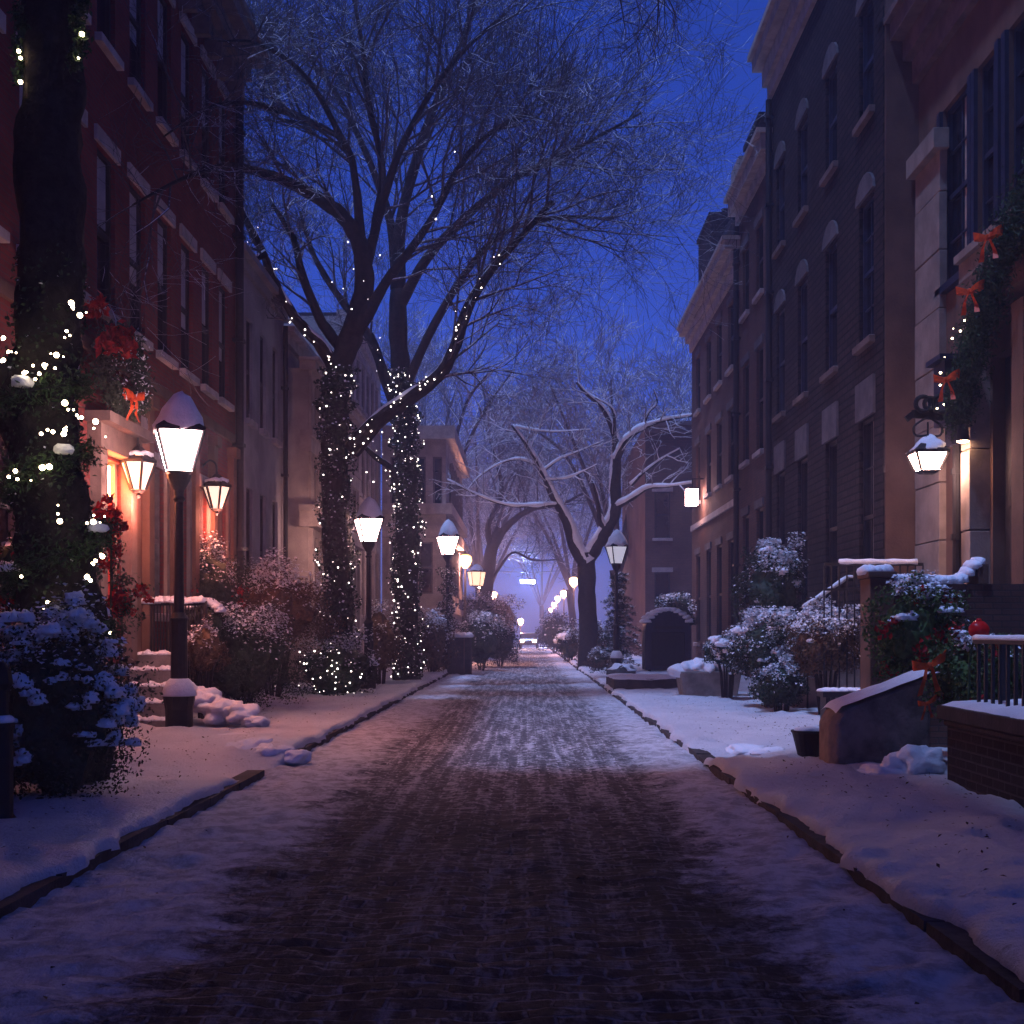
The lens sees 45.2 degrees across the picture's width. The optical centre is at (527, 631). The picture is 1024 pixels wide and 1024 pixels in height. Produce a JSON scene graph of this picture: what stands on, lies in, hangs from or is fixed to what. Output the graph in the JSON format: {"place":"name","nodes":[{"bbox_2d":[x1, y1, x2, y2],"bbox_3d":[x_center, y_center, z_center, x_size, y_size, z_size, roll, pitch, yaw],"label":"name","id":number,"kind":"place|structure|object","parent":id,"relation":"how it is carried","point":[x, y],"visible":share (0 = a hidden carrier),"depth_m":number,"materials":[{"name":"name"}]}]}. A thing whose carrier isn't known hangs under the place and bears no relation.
{"place":"outdoors","nodes":[
{"label":"outdoors","id":0,"kind":"place"},
{"bbox_2d":[0,659,473,900],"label":"pavement","id":1,"kind":"structure","parent":0,"point":[58,839],"depth_m":11.65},
{"bbox_2d":[0,661,16,818],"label":"iron bollard","id":2,"kind":"object","parent":1,"relation":"on","point":[7,724],"visible":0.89,"depth_m":9.35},
{"bbox_2d":[0,583,163,799],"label":"snowy bush","id":3,"kind":"object","parent":1,"relation":"on","point":[74,706],"visible":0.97,"depth_m":10.32,"materials":[{"name":"green plant"}]},
{"bbox_2d":[92,493,128,661],"bbox_3d":[-4.918,-0.074,14.524,0.612,3.149,0.405,0,0,-43],"label":"flower spray","id":4,"kind":"object","parent":1,"relation":"on","point":[113,523],"visible":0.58,"depth_m":14.51,"materials":[{"name":"plant"}]},
{"bbox_2d":[102,560,159,729],"bbox_3d":[-4.941,0.318,15.002,0.791,2.365,0.704,0,0,0],"label":"flower spray","id":5,"kind":"object","parent":1,"relation":"on","point":[123,605],"visible":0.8,"depth_m":14.97,"materials":[{"name":"red plant"}]},
{"bbox_2d":[141,595,206,685],"bbox_3d":[-5.885,0.507,19.803,1.445,2.187,0.216,0,0,0],"label":"iron fence","id":6,"kind":"object","parent":1,"relation":"on","point":[194,601],"visible":0.38,"depth_m":19.79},
{"bbox_2d":[152,391,205,726],"bbox_3d":[-4.796,-0.851,16.885,0.696,4.942,0.696,0,0,-20],"label":"street lamp","id":7,"kind":"object","parent":1,"relation":"on","point":[179,429],"visible":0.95,"depth_m":16.76,"materials":[{"name":"black metal"}]},
{"bbox_2d":[188,613,233,718],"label":"bush","id":8,"kind":"object","parent":1,"relation":"on","point":[205,649],"visible":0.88,"depth_m":19.46,"materials":[{"name":"brown plant"}]},
{"bbox_2d":[191,531,265,622],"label":"flowering bush","id":9,"kind":"object","parent":1,"relation":"on","point":[214,582],"visible":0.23,"depth_m":23.22,"materials":[{"name":"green plant"}]},
{"bbox_2d":[193,682,270,726],"bbox_3d":[-4.600,1.089,18.404,1.937,0.652,0.705,0,0,32],"label":"snow heap","id":10,"kind":"object","parent":1,"relation":"on","point":[212,705],"visible":0.78,"depth_m":18.12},
{"bbox_2d":[190,598,309,709],"bbox_3d":[-5.095,0.515,21.507,2.122,2.188,2.142,0,0,38],"label":"clipped hedge","id":11,"kind":"object","parent":1,"relation":"on","point":[258,655],"visible":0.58,"depth_m":21.15,"materials":[{"name":"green plant"}]},
{"bbox_2d":[225,737,311,765],"bbox_3d":[-3.229,1.482,14.814,1.449,0.396,0.756,0,0,35],"label":"snow heap","id":12,"kind":"object","parent":1,"relation":"on","point":[293,755],"visible":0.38,"depth_m":14.56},
{"bbox_2d":[232,547,345,696],"bbox_3d":[-5.387,-0.086,25.952,2.960,3.384,2.251,0,0,0],"label":"frosted bush","id":13,"kind":"object","parent":1,"relation":"on","point":[297,595],"visible":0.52,"depth_m":25.62,"materials":[{"name":"brown plant"}]},
{"bbox_2d":[292,627,383,695],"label":"twinkling bush","id":14,"kind":"object","parent":1,"relation":"on","point":[353,660],"visible":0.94,"depth_m":27.65,"materials":[{"name":"green plant"}]},
{"bbox_2d":[0,0,697,781],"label":"garlanded tree","id":15,"kind":"object","parent":1,"relation":"on","point":[50,188],"visible":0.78,"depth_m":11.56,"materials":[{"name":"green plant"}]},
{"bbox_2d":[6,0,93,88],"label":"garland","id":16,"kind":"object","parent":15,"relation":"attached to","point":[78,12],"visible":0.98,"depth_m":11.55},
{"bbox_2d":[0,31,109,636],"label":"fairy lights","id":17,"kind":"object","parent":15,"relation":"attached to","point":[63,433],"visible":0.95,"depth_m":11.30,"materials":[{"name":"white glass"}]},
{"bbox_2d":[0,243,120,783],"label":"ivy","id":18,"kind":"object","parent":15,"relation":"attached to","point":[37,413],"visible":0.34,"depth_m":11.54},
{"bbox_2d":[0,348,128,653],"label":"garland","id":19,"kind":"object","parent":15,"relation":"attached to","point":[19,382],"visible":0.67,"depth_m":11.48},
{"bbox_2d":[353,496,384,687],"bbox_3d":[-3.947,-0.891,30.485,0.696,4.942,0.696,0,0,-20],"label":"street lamp","id":20,"kind":"object","parent":1,"relation":"on","point":[369,521],"visible":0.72,"depth_m":30.37,"materials":[{"name":"black metal"}]},
{"bbox_2d":[361,599,405,683],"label":"frosted bush","id":21,"kind":"object","parent":1,"relation":"on","point":[384,638],"visible":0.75,"depth_m":32.76,"materials":[{"name":"brown plant"}]},
{"bbox_2d":[418,608,460,672],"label":"frosted bush","id":22,"kind":"object","parent":1,"relation":"on","point":[434,639],"visible":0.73,"depth_m":42.68,"materials":[{"name":"brown plant"}]},
{"bbox_2d":[436,519,459,668],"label":"street lamp","id":23,"kind":"object","parent":1,"relation":"on","point":[447,536],"visible":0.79,"depth_m":45.81,"materials":[{"name":"black metal"}]},
{"bbox_2d":[284,309,389,653],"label":"terrace house","id":24,"kind":"structure","parent":0,"point":[365,395],"depth_m":47.36,"materials":[{"name":"brick"}]},
{"bbox_2d":[446,632,473,674],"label":"utility box","id":25,"kind":"object","parent":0,"point":[461,664],"visible":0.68,"depth_m":44.70,"materials":[{"name":"metal"}]},
{"bbox_2d":[244,0,768,637],"label":"sky","id":26,"kind":"structure","parent":0,"point":[503,584],"materials":[{"name":"blue"}]},
{"bbox_2d":[0,638,1023,1023],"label":"road","id":27,"kind":"structure","parent":0,"point":[420,828],"depth_m":7.16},
{"bbox_2d":[456,609,506,670],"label":"round bush","id":28,"kind":"object","parent":27,"relation":"on","point":[484,641],"visible":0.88,"depth_m":49.59,"materials":[{"name":"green plant"}]},
{"bbox_2d":[487,616,521,665],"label":"round bush","id":29,"kind":"object","parent":27,"relation":"on","point":[508,644],"visible":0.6,"depth_m":55.61,"materials":[{"name":"green plant"}]},
{"bbox_2d":[535,608,570,653],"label":"tall bush","id":30,"kind":"object","parent":27,"relation":"on","point":[552,623],"visible":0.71,"depth_m":87.28,"materials":[{"name":"white plant"}]},
{"bbox_2d":[677,208,740,659],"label":"corniced house","id":31,"kind":"structure","parent":0,"point":[711,528],"depth_m":41.15,"materials":[{"name":"brown brick"}]},
{"bbox_2d":[723,112,772,677],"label":"chimneyed house","id":32,"kind":"structure","parent":0,"point":[749,414],"depth_m":34.14,"materials":[{"name":"brown brick"}]},
{"bbox_2d":[551,648,1023,982],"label":"pavement","id":33,"kind":"structure","parent":0,"point":[866,840],"depth_m":9.65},
{"bbox_2d":[588,572,641,672],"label":"conifer","id":34,"kind":"object","parent":33,"relation":"on","point":[623,611],"visible":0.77,"depth_m":41.90,"materials":[{"name":"green plant"}]},
{"bbox_2d":[605,529,627,663],"bbox_3d":[2.893,-0.871,39.985,0.704,4.942,0.705,0,0,-20],"label":"street lamp","id":35,"kind":"object","parent":33,"relation":"on","point":[616,546],"visible":0.92,"depth_m":39.88,"materials":[{"name":"black metal"}]},
{"bbox_2d":[639,607,693,670],"bbox_3d":[4.300,0.373,38.067,1.610,2.254,1.372,0,0,0],"label":"arched doorway","id":36,"kind":"object","parent":33,"relation":"on","point":[666,638],"visible":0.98,"depth_m":37.48,"materials":[{"name":"grey stone"}]},
{"bbox_2d":[652,632,684,665],"bbox_3d":[4.296,0.545,37.479,1.000,1.030,0.038,0,0,0],"label":"door","id":37,"kind":"structure","parent":36,"relation":"in","point":[668,648],"depth_m":37.46,"materials":[{"name":"wood"}]},
{"bbox_2d":[667,657,741,696],"bbox_3d":[4.013,0.961,27.535,1.733,1.118,1.121,0,0,0],"label":"stone trough","id":38,"kind":"object","parent":33,"relation":"on","point":[695,676],"visible":0.61,"depth_m":27.06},
{"bbox_2d":[702,631,746,698],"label":"snowy bush","id":39,"kind":"object","parent":33,"relation":"on","point":[713,649],"visible":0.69,"depth_m":25.82,"materials":[{"name":"green plant"}]},
{"bbox_2d":[723,605,811,707],"bbox_3d":[4.590,0.557,22.963,1.728,2.096,1.673,0,0,0],"label":"sprawling shrub","id":40,"kind":"object","parent":33,"relation":"on","point":[761,643],"visible":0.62,"depth_m":22.68,"materials":[{"name":"green plant"}]},
{"bbox_2d":[729,532,809,625],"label":"tall shrub","id":41,"kind":"object","parent":33,"relation":"on","point":[772,581],"visible":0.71,"depth_m":25.25,"materials":[{"name":"green plant"}]},
{"bbox_2d":[748,653,810,711],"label":"bush","id":42,"kind":"object","parent":33,"relation":"on","point":[774,686],"visible":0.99,"depth_m":21.81,"materials":[{"name":"green plant"}]},
{"bbox_2d":[791,726,818,756],"bbox_3d":[3.246,1.347,14.206,0.400,0.505,0.405,0,0,0],"label":"black tub","id":43,"kind":"object","parent":33,"relation":"on","point":[806,740],"visible":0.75,"depth_m":14.07,"materials":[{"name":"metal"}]},
{"bbox_2d":[784,595,859,714],"bbox_3d":[5.108,0.483,20.949,1.467,2.241,1.436,0,0,0],"label":"sprawling shrub","id":44,"kind":"object","parent":33,"relation":"on","point":[807,648],"visible":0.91,"depth_m":20.66,"materials":[{"name":"green plant"}]},
{"bbox_2d":[823,558,923,699],"bbox_3d":[5.775,0.091,20.500,1.672,2.618,0.116,0,0,0],"label":"terrace railing","id":45,"kind":"object","parent":33,"relation":"on","point":[875,562],"visible":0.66,"depth_m":20.49,"materials":[{"name":"black metal"}]},
{"bbox_2d":[819,670,929,764],"bbox_3d":[3.764,1.002,13.366,1.163,1.196,0.642,0,0,-6],"label":"stone cheek","id":46,"kind":"object","parent":33,"relation":"on","point":[876,723],"visible":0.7,"depth_m":13.07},
{"bbox_2d":[857,744,946,774],"bbox_3d":[3.767,1.361,12.571,0.968,0.433,0.496,0,0,5],"label":"snow heap","id":47,"kind":"object","parent":33,"relation":"on","point":[909,759],"visible":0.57,"depth_m":12.40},
{"bbox_2d":[861,570,975,693],"bbox_3d":[4.405,0.448,13.876,1.231,2.308,0.943,0,0,0],"label":"red flower bush","id":48,"kind":"object","parent":33,"relation":"on","point":[914,623],"visible":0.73,"depth_m":13.71,"materials":[{"name":"green plant"}]},
{"bbox_2d":[919,620,1021,722],"bbox_3d":[4.724,0.743,12.904,1.071,1.720,0.982,0,0,-44],"label":"green bush","id":49,"kind":"object","parent":33,"relation":"on","point":[951,671],"visible":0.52,"depth_m":12.74,"materials":[{"name":"green plant"}]},
{"bbox_2d":[879,0,1023,583],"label":"brownstone house","id":50,"kind":"structure","parent":0,"point":[965,58],"depth_m":18.65,"materials":[{"name":"brown stone"}]},
{"bbox_2d":[904,393,950,474],"bbox_3d":[6.165,-2.952,18.363,1.103,1.205,0.627,0,0,-17],"label":"hanging lantern","id":51,"kind":"object","parent":50,"relation":"attached to","point":[927,454],"visible":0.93,"depth_m":18.27,"materials":[{"name":"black glass"}]},
{"bbox_2d":[935,74,969,295],"bbox_3d":[6.845,-6.985,19.475,0.310,3.030,1.530,0,0,0],"label":"window","id":52,"kind":"structure","parent":50,"relation":"in","point":[958,116],"depth_m":19.76,"materials":[{"name":"glass"}]},
{"bbox_2d":[933,142,1023,452],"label":"garland","id":53,"kind":"object","parent":50,"relation":"attached to","point":[1006,235],"visible":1,"depth_m":16.99},
{"bbox_2d":[970,38,1000,242],"bbox_3d":[6.870,-7.125,18.150,0.260,2.750,1.080,0,0,0],"label":"window","id":54,"kind":"structure","parent":50,"relation":"in","point":[991,72],"depth_m":18.48,"materials":[{"name":"glass"}]},
{"bbox_2d":[1005,356,1010,583],"bbox_3d":[6.980,-2.140,17.250,0.060,3.680,1.360,0,0,0],"label":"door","id":55,"kind":"structure","parent":50,"relation":"in","point":[1007,360],"depth_m":17.80,"materials":[{"name":"brown wood"}]},
{"bbox_2d":[1001,18,1023,208],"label":"window","id":56,"kind":"structure","parent":50,"relation":"in","point":[1019,30],"depth_m":17.33,"materials":[{"name":"glass"}]},
{"label":"ground","id":57,"kind":"structure","parent":0,"visible":0},
{"bbox_2d":[0,0,267,693],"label":"brick house","id":58,"kind":"structure","parent":57,"relation":"on","point":[148,539],"depth_m":20.88,"materials":[{"name":"brick"}]},
{"bbox_2d":[94,123,120,324],"bbox_3d":[-6.245,-5.920,18.090,0.310,2.700,1.020,0,0,0],"label":"window","id":59,"kind":"structure","parent":58,"relation":"in","point":[103,191],"depth_m":18.28,"materials":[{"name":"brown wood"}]},
{"bbox_2d":[94,0,123,70],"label":"window","id":60,"kind":"structure","parent":58,"relation":"in","point":[101,36],"depth_m":18.24,"materials":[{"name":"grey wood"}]},
{"bbox_2d":[84,289,156,422],"bbox_3d":[-5.883,-3.809,17.683,0.661,1.518,2.836,0,0,-3],"label":"wreath","id":61,"kind":"object","parent":58,"relation":"attached to","point":[119,340],"visible":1,"depth_m":17.43,"materials":[{"name":"green plant"}]},
{"bbox_2d":[120,437,156,498],"bbox_3d":[-5.934,-2.557,18.726,0.577,1.077,0.499,0,0,0],"label":"wall lantern","id":62,"kind":"object","parent":58,"relation":"attached to","point":[138,465],"depth_m":18.60,"materials":[{"name":"white glass"}]},
{"bbox_2d":[127,162,153,350],"bbox_3d":[-6.245,-5.920,19.540,0.310,2.700,1.020,0,0,0],"label":"window","id":63,"kind":"structure","parent":58,"relation":"in","point":[135,212],"depth_m":19.77,"materials":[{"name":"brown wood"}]},
{"bbox_2d":[127,0,153,111],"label":"window","id":64,"kind":"structure","parent":58,"relation":"in","point":[132,81],"depth_m":19.76,"materials":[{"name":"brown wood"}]},
{"bbox_2d":[155,452,171,621],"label":"window","id":65,"kind":"structure","parent":58,"relation":"in","point":[157,472],"depth_m":20.95,"materials":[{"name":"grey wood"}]},
{"bbox_2d":[155,195,178,369],"bbox_3d":[-6.245,-5.920,20.990,0.310,2.700,1.020,0,0,0],"label":"window","id":66,"kind":"structure","parent":58,"relation":"in","point":[162,315],"depth_m":21.23,"materials":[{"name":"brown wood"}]},
{"bbox_2d":[156,0,178,146],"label":"window","id":67,"kind":"structure","parent":58,"relation":"in","point":[162,79],"depth_m":21.27,"materials":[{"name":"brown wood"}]},
{"bbox_2d":[179,11,198,169],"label":"window","id":68,"kind":"structure","parent":58,"relation":"in","point":[190,30],"depth_m":22.57,"materials":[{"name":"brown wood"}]},
{"bbox_2d":[179,223,199,385],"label":"window","id":69,"kind":"structure","parent":58,"relation":"in","point":[184,233],"depth_m":22.62,"materials":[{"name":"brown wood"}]},
{"bbox_2d":[200,248,218,399],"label":"window","id":70,"kind":"structure","parent":58,"relation":"in","point":[204,387],"depth_m":24.06,"materials":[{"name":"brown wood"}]},
{"bbox_2d":[202,459,231,515],"bbox_3d":[-5.934,-2.744,23.459,0.577,1.077,0.499,0,0,0],"label":"wall lantern","id":71,"kind":"object","parent":58,"relation":"attached to","point":[216,488],"depth_m":23.34,"materials":[{"name":"white glass"}]},
{"bbox_2d":[217,268,234,411],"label":"window","id":72,"kind":"structure","parent":58,"relation":"in","point":[222,401],"depth_m":25.37,"materials":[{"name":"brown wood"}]},
{"bbox_2d":[129,649,170,726],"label":"stone steps","id":73,"kind":"structure","parent":57,"relation":"on","point":[161,659],"depth_m":18.68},
{"bbox_2d":[0,673,448,918],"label":"kerb","id":74,"kind":"structure","parent":57,"relation":"on","point":[30,895],"depth_m":9.14,"materials":[{"name":"stone"}]},
{"bbox_2d":[234,242,288,683],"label":"rendered house","id":75,"kind":"structure","parent":57,"relation":"on","point":[266,389],"depth_m":29.09,"materials":[{"name":"stone"}]},
{"bbox_2d":[288,326,366,682],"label":"bay house","id":76,"kind":"structure","parent":57,"relation":"on","point":[305,362],"depth_m":31.70,"materials":[{"name":"stone"}]},
{"bbox_2d":[88,0,738,648],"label":"arching tree","id":77,"kind":"object","parent":57,"relation":"on","point":[362,310],"visible":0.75,"depth_m":28.82,"materials":[{"name":"brown plant"}]},
{"bbox_2d":[312,364,362,686],"bbox_3d":[-4.598,-2.519,30.005,1.323,7.847,1.212,0,0,0],"label":"ivy","id":78,"kind":"object","parent":77,"relation":"attached to","point":[351,383],"visible":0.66,"depth_m":29.71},
{"bbox_2d":[382,425,469,659],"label":"corner house","id":79,"kind":"structure","parent":57,"relation":"on","point":[437,454],"depth_m":52.00,"materials":[{"name":"stone"}]},
{"bbox_2d":[418,542,435,593],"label":"window","id":80,"kind":"structure","parent":79,"relation":"in","point":[427,549],"depth_m":52.13,"materials":[{"name":"grey wood"}]},
{"bbox_2d":[429,456,445,502],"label":"window","id":81,"kind":"structure","parent":79,"relation":"in","point":[437,465],"depth_m":52.07,"materials":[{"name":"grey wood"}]},
{"bbox_2d":[289,232,597,497],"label":"street tree","id":82,"kind":"object","parent":57,"relation":"on","point":[428,366],"visible":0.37,"depth_m":64.71,"materials":[{"name":"brown plant"}]},
{"bbox_2d":[381,365,596,597],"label":"street tree","id":83,"kind":"object","parent":57,"relation":"on","point":[477,525],"visible":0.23,"depth_m":84.84,"materials":[{"name":"brown plant"}]},
{"bbox_2d":[244,0,774,679],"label":"tall tree","id":84,"kind":"object","parent":57,"relation":"on","point":[400,296],"visible":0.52,"depth_m":35.36,"materials":[{"name":"brown plant"}]},
{"bbox_2d":[386,366,427,678],"bbox_3d":[-3.540,-3.164,35.992,1.296,9.101,1.245,0,0,0],"label":"ivy","id":85,"kind":"object","parent":84,"relation":"attached to","point":[394,444],"visible":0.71,"depth_m":35.71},
{"bbox_2d":[425,307,623,600],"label":"leaning tree","id":86,"kind":"object","parent":57,"relation":"on","point":[494,540],"visible":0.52,"depth_m":73.00,"materials":[{"name":"brown plant"}]},
{"bbox_2d":[461,430,587,580],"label":"street tree","id":87,"kind":"object","parent":57,"relation":"on","point":[506,543],"visible":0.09,"depth_m":102.74,"materials":[{"name":"brown plant"}]},
{"bbox_2d":[467,464,621,643],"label":"street tree","id":88,"kind":"object","parent":57,"relation":"on","point":[541,598],"visible":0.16,"depth_m":159.71,"materials":[{"name":"brown plant"}]},
{"bbox_2d":[457,398,650,627],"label":"street tree","id":89,"kind":"object","parent":57,"relation":"on","point":[565,573],"visible":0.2,"depth_m":99.54,"materials":[{"name":"brown plant"}]},
{"bbox_2d":[425,316,691,670],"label":"snow lined tree","id":90,"kind":"object","parent":57,"relation":"on","point":[585,558],"visible":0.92,"depth_m":49.16,"materials":[{"name":"brown plant"}]},
{"bbox_2d":[477,251,691,653],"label":"street tree","id":91,"kind":"object","parent":57,"relation":"on","point":[605,455],"visible":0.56,"depth_m":66.82,"materials":[{"name":"brown plant"}]},
{"bbox_2d":[606,673,677,689],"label":"paving block","id":92,"kind":"structure","parent":57,"relation":"on","point":[635,681],"depth_m":30.50,"materials":[{"name":"stone"}]},
{"bbox_2d":[622,421,691,659],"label":"hazy house","id":93,"kind":"structure","parent":57,"relation":"on","point":[658,562],"depth_m":58.00,"materials":[{"name":"brown brick"}]},
{"bbox_2d":[652,487,672,540],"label":"window","id":94,"kind":"structure","parent":93,"relation":"in","point":[661,496],"depth_m":58.13,"materials":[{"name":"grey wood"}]},
{"bbox_2d":[549,647,1023,1002],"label":"kerb","id":95,"kind":"structure","parent":57,"relation":"on","point":[951,938],"depth_m":6.58,"materials":[{"name":"stone"}]},
{"bbox_2d":[747,0,918,674],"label":"dark brick house","id":96,"kind":"structure","parent":57,"relation":"on","point":[842,108],"depth_m":24.49,"materials":[{"name":"brick"}]},
{"bbox_2d":[772,289,785,423],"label":"window","id":97,"kind":"structure","parent":96,"relation":"in","point":[780,299],"depth_m":30.39,"materials":[{"name":"glass"}]},
{"bbox_2d":[792,259,808,405],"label":"window","id":98,"kind":"structure","parent":96,"relation":"in","point":[802,269],"depth_m":27.99,"materials":[{"name":"glass"}]},
{"bbox_2d":[792,98,808,227],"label":"window","id":99,"kind":"structure","parent":96,"relation":"in","point":[803,106],"depth_m":27.97,"materials":[{"name":"glass"}]},
{"bbox_2d":[795,423,808,606],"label":"window","id":100,"kind":"structure","parent":96,"relation":"in","point":[801,434],"depth_m":27.99,"materials":[{"name":"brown wood"}]},
{"bbox_2d":[819,220,838,383],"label":"window","id":101,"kind":"structure","parent":96,"relation":"in","point":[831,231],"depth_m":25.35,"materials":[{"name":"glass"}]},
{"bbox_2d":[819,42,838,186],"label":"window","id":102,"kind":"structure","parent":96,"relation":"in","point":[832,52],"depth_m":25.28,"materials":[{"name":"glass"}]},
{"bbox_2d":[822,401,838,611],"bbox_3d":[6.245,-2.385,25.075,0.310,4.430,1.190,0,0,0],"label":"window","id":103,"kind":"structure","parent":96,"relation":"in","point":[830,415],"depth_m":25.35,"materials":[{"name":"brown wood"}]},
{"bbox_2d":[852,0,874,136],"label":"window","id":104,"kind":"structure","parent":96,"relation":"in","point":[868,18],"depth_m":22.75,"materials":[{"name":"glass"}]},
{"bbox_2d":[852,373,875,621],"bbox_3d":[6.245,-2.385,22.475,0.310,4.430,1.190,0,0,0],"label":"window","id":105,"kind":"structure","parent":96,"relation":"in","point":[865,391],"depth_m":22.69,"materials":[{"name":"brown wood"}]},
{"bbox_2d":[852,172,875,355],"bbox_3d":[6.245,-6.760,22.475,0.310,3.180,1.190,0,0,0],"label":"window","id":106,"kind":"structure","parent":96,"relation":"in","point":[867,183],"depth_m":22.69,"materials":[{"name":"glass"}]},
{"bbox_2d":[856,557,1023,747],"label":"brick stoop","id":107,"kind":"object","parent":57,"relation":"on","point":[997,608],"visible":0.14,"depth_m":15.00,"materials":[{"name":"brown stone"}]},
{"bbox_2d":[937,699,1023,807],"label":"brick planter","id":108,"kind":"object","parent":57,"relation":"on","point":[985,748],"visible":0.82,"depth_m":10.71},
{"bbox_2d":[972,634,1023,706],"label":"iron railing","id":109,"kind":"object","parent":108,"relation":"on","point":[1004,642],"visible":0.81,"depth_m":10.84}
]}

